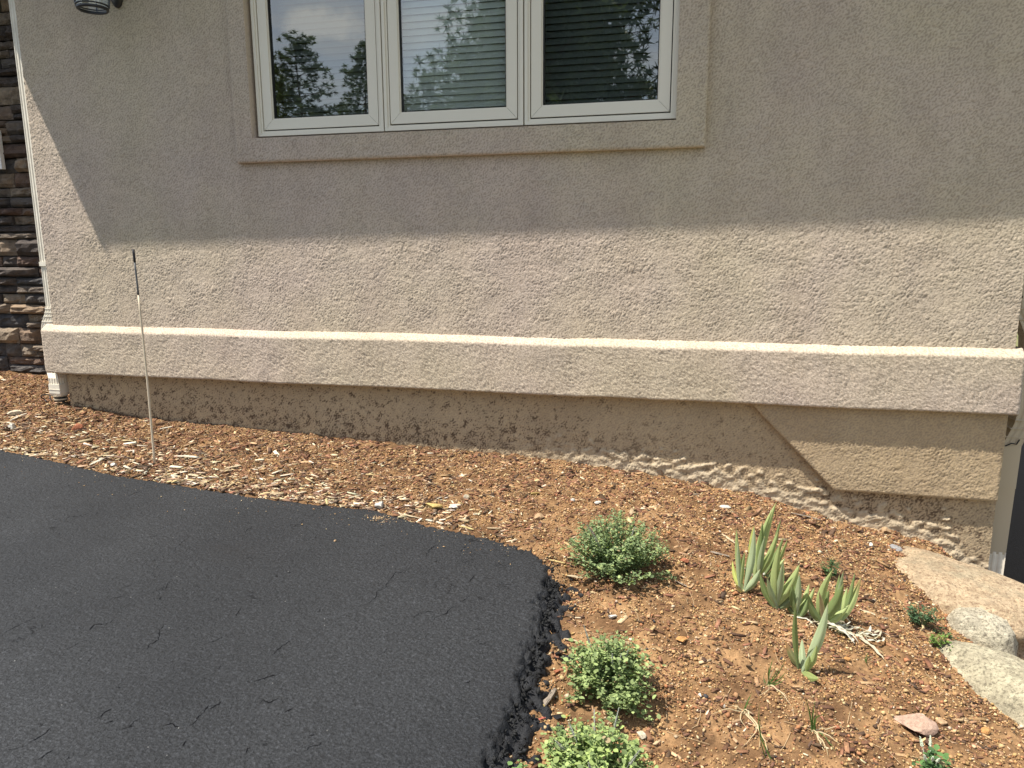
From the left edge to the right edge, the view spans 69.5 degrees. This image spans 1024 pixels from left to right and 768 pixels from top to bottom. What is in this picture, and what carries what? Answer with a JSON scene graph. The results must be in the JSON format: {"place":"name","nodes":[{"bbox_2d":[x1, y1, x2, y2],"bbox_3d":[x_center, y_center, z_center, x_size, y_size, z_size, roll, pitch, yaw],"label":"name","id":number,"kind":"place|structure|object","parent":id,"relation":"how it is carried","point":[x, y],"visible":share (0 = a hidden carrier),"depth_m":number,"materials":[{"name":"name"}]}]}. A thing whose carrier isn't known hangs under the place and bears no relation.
{"place":"outdoors","nodes":[
{"label":"outdoors","id":0,"kind":"place"},
{"bbox_2d":[0,450,578,767],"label":"driveway","id":1,"kind":"structure","parent":0,"point":[141,626],"depth_m":2.41,"materials":[{"name":"black asphalt"}]},
{"bbox_2d":[5,451,521,566],"bbox_3d":[-1.460,0.554,3.373,3.117,0.113,0.532,4,11,22],"label":"stray grit","id":2,"kind":"object","parent":1,"relation":"on","point":[378,518],"visible":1,"depth_m":3.24,"materials":[{"name":"stone"}]},
{"bbox_2d":[492,556,583,767],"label":"tar crumbs","id":3,"kind":"object","parent":1,"relation":"on","point":[528,689],"visible":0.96,"depth_m":2.28,"materials":[{"name":"black asphalt"}]},
{"bbox_2d":[0,370,1023,767],"bbox_3d":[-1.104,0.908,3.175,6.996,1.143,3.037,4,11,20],"label":"bark mulch","id":4,"kind":"object","parent":0,"point":[706,501],"visible":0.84,"depth_m":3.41,"materials":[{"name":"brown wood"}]},
{"bbox_2d":[8,423,15,428],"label":"stone","id":5,"kind":"object","parent":4,"relation":"on","point":[12,426],"visible":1,"depth_m":4.34,"materials":[{"name":"white stone"}]},
{"bbox_2d":[6,410,22,414],"bbox_3d":[-3.045,0.176,4.524,0.062,0.028,0.078,5,12,27],"label":"stone","id":6,"kind":"object","parent":4,"relation":"on","point":[15,412],"visible":1,"depth_m":4.51,"materials":[{"name":"beige stone"}]},
{"bbox_2d":[0,0,46,374],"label":"stone wing","id":7,"kind":"structure","parent":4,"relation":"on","point":[22,304],"depth_m":5.29,"materials":[{"name":"brown stone"}]},
{"bbox_2d":[71,423,83,430],"bbox_3d":[-2.538,0.252,4.314,0.063,0.043,0.040,-1,11,-2],"label":"stone","id":8,"kind":"object","parent":4,"relation":"on","point":[77,426],"visible":1,"depth_m":4.30,"materials":[{"name":"orange stone"}]},
{"bbox_2d":[132,249,155,462],"bbox_3d":[-1.868,-0.112,3.754,0.016,1.129,0.023,-3,11,-14],"label":"driveway marker","id":9,"kind":"object","parent":4,"relation":"on","point":[146,371],"visible":0.96,"depth_m":3.75,"materials":[{"name":"beige"}]},
{"bbox_2d":[174,455,201,457],"bbox_3d":[-1.726,0.386,3.929,0.162,0.012,0.025,2,11,13],"label":"wood piece","id":10,"kind":"object","parent":4,"relation":"on","point":[190,456],"visible":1,"depth_m":3.92,"materials":[{"name":"beige wood"}]},
{"bbox_2d":[0,393,541,542],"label":"wood chips","id":11,"kind":"object","parent":4,"relation":"on","point":[223,488],"visible":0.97,"depth_m":3.69,"materials":[{"name":"beige wood"}]},
{"bbox_2d":[375,501,383,508],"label":"stone","id":12,"kind":"object","parent":4,"relation":"on","point":[379,505],"visible":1,"depth_m":3.33,"materials":[{"name":"white stone"}]},
{"bbox_2d":[426,503,442,508],"bbox_3d":[-0.352,0.556,3.328,0.078,0.036,0.050,0,11,0],"label":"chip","id":13,"kind":"object","parent":4,"relation":"on","point":[433,505],"visible":0.9,"depth_m":3.32,"materials":[{"name":"yellow wood"}]},
{"bbox_2d":[0,383,1016,767],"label":"dry needles","id":14,"kind":"object","parent":4,"relation":"on","point":[656,589],"visible":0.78,"depth_m":2.83,"materials":[{"name":"beige plant"}]},
{"bbox_2d":[507,759,527,767],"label":"weed","id":15,"kind":"object","parent":4,"relation":"on","point":[520,765],"visible":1,"depth_m":1.89,"materials":[{"name":"green plant"}]},
{"bbox_2d":[534,513,542,519],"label":"stone","id":16,"kind":"object","parent":4,"relation":"on","point":[538,516],"visible":1,"depth_m":3.21,"materials":[{"name":"beige stone"}]},
{"bbox_2d":[543,688,556,704],"bbox_3d":[0.109,0.921,2.169,0.020,0.013,0.091,5,12,26],"label":"wood piece","id":17,"kind":"object","parent":4,"relation":"on","point":[548,698],"visible":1,"depth_m":2.17,"materials":[{"name":"grey wood"}]},
{"bbox_2d":[553,715,561,718],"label":"stone","id":18,"kind":"object","parent":4,"relation":"on","point":[557,716],"visible":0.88,"depth_m":2.10,"materials":[{"name":"stone"}]},
{"bbox_2d":[535,708,657,767],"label":"catmint bush","id":19,"kind":"object","parent":4,"relation":"on","point":[587,746],"visible":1,"depth_m":1.86,"materials":[{"name":"green plant"}]},
{"bbox_2d":[560,626,666,723],"bbox_3d":[0.294,0.845,2.194,0.326,0.212,0.308,2,11,14],"label":"catmint bush","id":20,"kind":"object","parent":4,"relation":"on","point":[601,668],"visible":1,"depth_m":2.16,"materials":[{"name":"green plant"}]},
{"bbox_2d":[558,508,676,584],"bbox_3d":[0.416,0.598,2.794,0.429,0.259,0.387,-7,13,-32],"label":"catmint bush","id":21,"kind":"object","parent":4,"relation":"on","point":[606,548],"visible":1,"depth_m":2.76,"materials":[{"name":"green plant"}]},
{"bbox_2d":[637,731,646,738],"bbox_3d":[0.366,0.986,2.073,0.022,0.014,0.027,-4,11,-17],"label":"stone","id":22,"kind":"object","parent":4,"relation":"on","point":[642,735],"visible":1,"depth_m":2.07,"materials":[{"name":"white stone"}]},
{"bbox_2d":[676,636,687,641],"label":"stone","id":23,"kind":"object","parent":4,"relation":"on","point":[682,638],"visible":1,"depth_m":2.43,"materials":[{"name":"stone"}]},
{"bbox_2d":[680,558,688,562],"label":"stone","id":24,"kind":"object","parent":4,"relation":"on","point":[684,560],"visible":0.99,"depth_m":2.90,"materials":[{"name":"stone"}]},
{"bbox_2d":[710,551,728,556],"bbox_3d":[0.846,0.692,3.001,0.076,0.016,0.017,3,11,16],"label":"wood piece","id":25,"kind":"object","parent":4,"relation":"on","point":[714,552],"visible":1,"depth_m":3.00,"materials":[{"name":"beige wood"}]},
{"bbox_2d":[711,695,769,759],"bbox_3d":[0.646,0.972,2.100,0.132,0.082,0.189,0,11,1],"label":"grass tuft","id":26,"kind":"object","parent":4,"relation":"on","point":[750,717],"visible":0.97,"depth_m":2.16,"materials":[{"name":"beige plant"}]},
{"bbox_2d":[732,527,759,592],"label":"iris","id":27,"kind":"object","parent":4,"relation":"on","point":[739,576],"visible":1,"depth_m":2.73,"materials":[{"name":"green plant"}]},
{"bbox_2d":[748,501,777,580],"bbox_3d":[0.956,0.601,2.809,0.094,0.318,0.098,2,11,14],"label":"iris","id":28,"kind":"object","parent":4,"relation":"on","point":[762,563],"visible":0.81,"depth_m":2.80,"materials":[{"name":"green plant"}]},
{"bbox_2d":[758,705,771,758],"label":"grass tuft","id":29,"kind":"object","parent":4,"relation":"on","point":[762,739],"visible":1,"depth_m":2.03,"materials":[{"name":"green plant"}]},
{"bbox_2d":[759,657,790,704],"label":"grass tuft","id":30,"kind":"object","parent":4,"relation":"on","point":[769,681],"visible":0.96,"depth_m":2.28,"materials":[{"name":"green plant"}]},
{"bbox_2d":[763,520,787,578],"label":"iris","id":31,"kind":"object","parent":4,"relation":"on","point":[768,569],"visible":0.48,"depth_m":2.87,"materials":[{"name":"green plant"}]},
{"bbox_2d":[760,545,799,609],"bbox_3d":[0.962,0.691,2.623,0.145,0.263,0.065,1,11,6],"label":"iris","id":32,"kind":"object","parent":4,"relation":"on","point":[776,592],"visible":0.98,"depth_m":2.64,"materials":[{"name":"green plant"}]},
{"bbox_2d":[787,566,814,616],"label":"iris","id":33,"kind":"object","parent":4,"relation":"on","point":[798,600],"visible":0.85,"depth_m":2.64,"materials":[{"name":"green plant"}]},
{"bbox_2d":[785,604,827,681],"bbox_3d":[0.938,0.808,2.348,0.118,0.271,0.110,2,11,14],"label":"iris","id":34,"kind":"object","parent":4,"relation":"on","point":[802,661],"visible":1,"depth_m":2.35,"materials":[{"name":"green plant"}]},
{"bbox_2d":[793,513,820,519],"bbox_3d":[1.410,0.635,3.541,0.137,0.026,0.014,2,11,13],"label":"wood piece","id":35,"kind":"object","parent":4,"relation":"on","point":[806,516],"visible":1,"depth_m":3.54,"materials":[{"name":"wood"}]},
{"bbox_2d":[804,695,844,753],"bbox_3d":[0.890,0.951,2.107,0.099,0.136,0.150,7,13,35],"label":"grass tuft","id":36,"kind":"object","parent":4,"relation":"on","point":[813,724],"visible":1,"depth_m":2.12,"materials":[{"name":"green plant"}]},
{"bbox_2d":[807,570,848,622],"bbox_3d":[1.123,0.756,2.607,0.144,0.233,0.065,2,11,14],"label":"iris","id":37,"kind":"object","parent":4,"relation":"on","point":[822,602],"visible":0.81,"depth_m":2.62,"materials":[{"name":"green plant"}]},
{"bbox_2d":[820,557,840,576],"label":"weed","id":38,"kind":"object","parent":4,"relation":"on","point":[832,564],"visible":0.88,"depth_m":3.00,"materials":[{"name":"green plant"}]},
{"bbox_2d":[791,610,887,658],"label":"dead iris leaves","id":39,"kind":"object","parent":4,"relation":"on","point":[840,629],"visible":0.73,"depth_m":2.62,"materials":[{"name":"beige plant"}]},
{"bbox_2d":[834,570,860,623],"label":"iris","id":40,"kind":"object","parent":4,"relation":"on","point":[850,597],"visible":0.72,"depth_m":2.67,"materials":[{"name":"green plant"}]},
{"bbox_2d":[881,527,890,532],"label":"stone","id":41,"kind":"object","parent":4,"relation":"on","point":[885,529],"visible":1,"depth_m":3.57,"materials":[{"name":"beige stone"}]},
{"bbox_2d":[890,544,902,551],"bbox_3d":[1.778,0.756,3.409,0.043,0.031,0.059,-7,13,-33],"label":"stone","id":42,"kind":"object","parent":4,"relation":"on","point":[897,548],"visible":0.86,"depth_m":3.40,"materials":[{"name":"white stone"}]},
{"bbox_2d":[893,713,938,736],"bbox_3d":[1.201,1.008,2.193,0.082,0.044,0.110,-4,11,-22],"label":"stone","id":43,"kind":"object","parent":4,"relation":"on","point":[922,724],"visible":1,"depth_m":2.17,"materials":[{"name":"pink stone"}]},
{"bbox_2d":[903,603,957,640],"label":"weed","id":44,"kind":"object","parent":4,"relation":"on","point":[914,617],"visible":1,"depth_m":2.82,"materials":[{"name":"green plant"}]},
{"bbox_2d":[912,735,957,767],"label":"flowering weed","id":45,"kind":"object","parent":4,"relation":"on","point":[932,753],"visible":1,"depth_m":2.00,"materials":[{"name":"green plant"}]},
{"bbox_2d":[925,632,952,650],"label":"weed","id":46,"kind":"object","parent":4,"relation":"on","point":[932,639],"visible":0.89,"depth_m":2.69,"materials":[{"name":"green plant"}]},
{"bbox_2d":[936,717,947,724],"bbox_3d":[1.304,1.024,2.239,0.030,0.011,0.031,-4,11,-21],"label":"stone","id":47,"kind":"object","parent":4,"relation":"on","point":[940,720],"visible":1,"depth_m":2.23,"materials":[{"name":"stone"}]},
{"bbox_2d":[893,546,1023,658],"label":"boulder","id":48,"kind":"object","parent":4,"relation":"on","point":[948,585],"visible":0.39,"depth_m":3.05,"materials":[{"name":"beige stone"}]},
{"bbox_2d":[934,641,1023,729],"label":"boulder","id":49,"kind":"object","parent":4,"relation":"on","point":[996,677],"visible":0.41,"depth_m":2.50,"materials":[{"name":"stone"}]},
{"bbox_2d":[946,607,1018,655],"bbox_3d":[1.832,1.012,2.895,0.251,0.256,0.208,5,12,25],"label":"boulder","id":50,"kind":"object","parent":4,"relation":"on","point":[980,626],"visible":0.5,"depth_m":2.82,"materials":[{"name":"grey stone"}]},
{"bbox_2d":[981,727,990,734],"bbox_3d":[1.433,1.050,2.232,0.034,0.020,0.026,-9,13,-38],"label":"stone","id":51,"kind":"object","parent":4,"relation":"on","point":[986,731],"visible":1,"depth_m":2.22,"materials":[{"name":"orange stone"}]},
{"bbox_2d":[1003,443,1023,583],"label":"driveway","id":52,"kind":"structure","parent":0,"point":[1014,565],"depth_m":5.90,"materials":[{"name":"black asphalt"}]},
{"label":"ground","id":53,"kind":"structure","parent":0,"visible":0},
{"bbox_2d":[14,0,1023,569],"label":"stucco house","id":54,"kind":"structure","parent":53,"relation":"on","point":[770,248],"depth_m":3.69,"materials":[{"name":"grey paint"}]},
{"bbox_2d":[8,0,69,401],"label":"downspout","id":55,"kind":"object","parent":54,"relation":"attached to","point":[58,388],"visible":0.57,"depth_m":4.44,"materials":[{"name":"paint"}]},
{"bbox_2d":[74,0,122,14],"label":"wall lantern","id":56,"kind":"object","parent":54,"relation":"attached to","point":[116,4],"depth_m":3.86,"materials":[{"name":"black metal"}]},
{"bbox_2d":[250,0,385,137],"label":"window","id":57,"kind":"structure","parent":54,"relation":"in","point":[269,124],"depth_m":3.86,"materials":[{"name":"beige plastic"}]},
{"bbox_2d":[277,0,367,117],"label":"window blind","id":58,"kind":"object","parent":54,"relation":"attached to","point":[327,110],"depth_m":4.01,"materials":[{"name":"grey plastic"}]},
{"bbox_2d":[380,0,524,131],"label":"window","id":59,"kind":"structure","parent":54,"relation":"in","point":[397,119],"depth_m":3.69,"materials":[{"name":"beige plastic"}]},
{"bbox_2d":[402,0,505,110],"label":"window blind","id":60,"kind":"object","parent":54,"relation":"attached to","point":[487,91],"depth_m":3.74,"materials":[{"name":"white plastic"}]},
{"bbox_2d":[524,0,679,125],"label":"window","id":61,"kind":"structure","parent":54,"relation":"in","point":[536,113],"depth_m":3.52,"materials":[{"name":"beige plastic"}]},
{"bbox_2d":[545,0,659,103],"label":"window blind","id":62,"kind":"object","parent":54,"relation":"attached to","point":[638,92],"depth_m":3.66,"materials":[{"name":"grey plastic"}]},
{"bbox_2d":[988,283,1023,574],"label":"downspout","id":63,"kind":"object","parent":54,"relation":"attached to","point":[1014,439],"visible":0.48,"depth_m":3.46,"materials":[{"name":"beige paint"}]}
]}

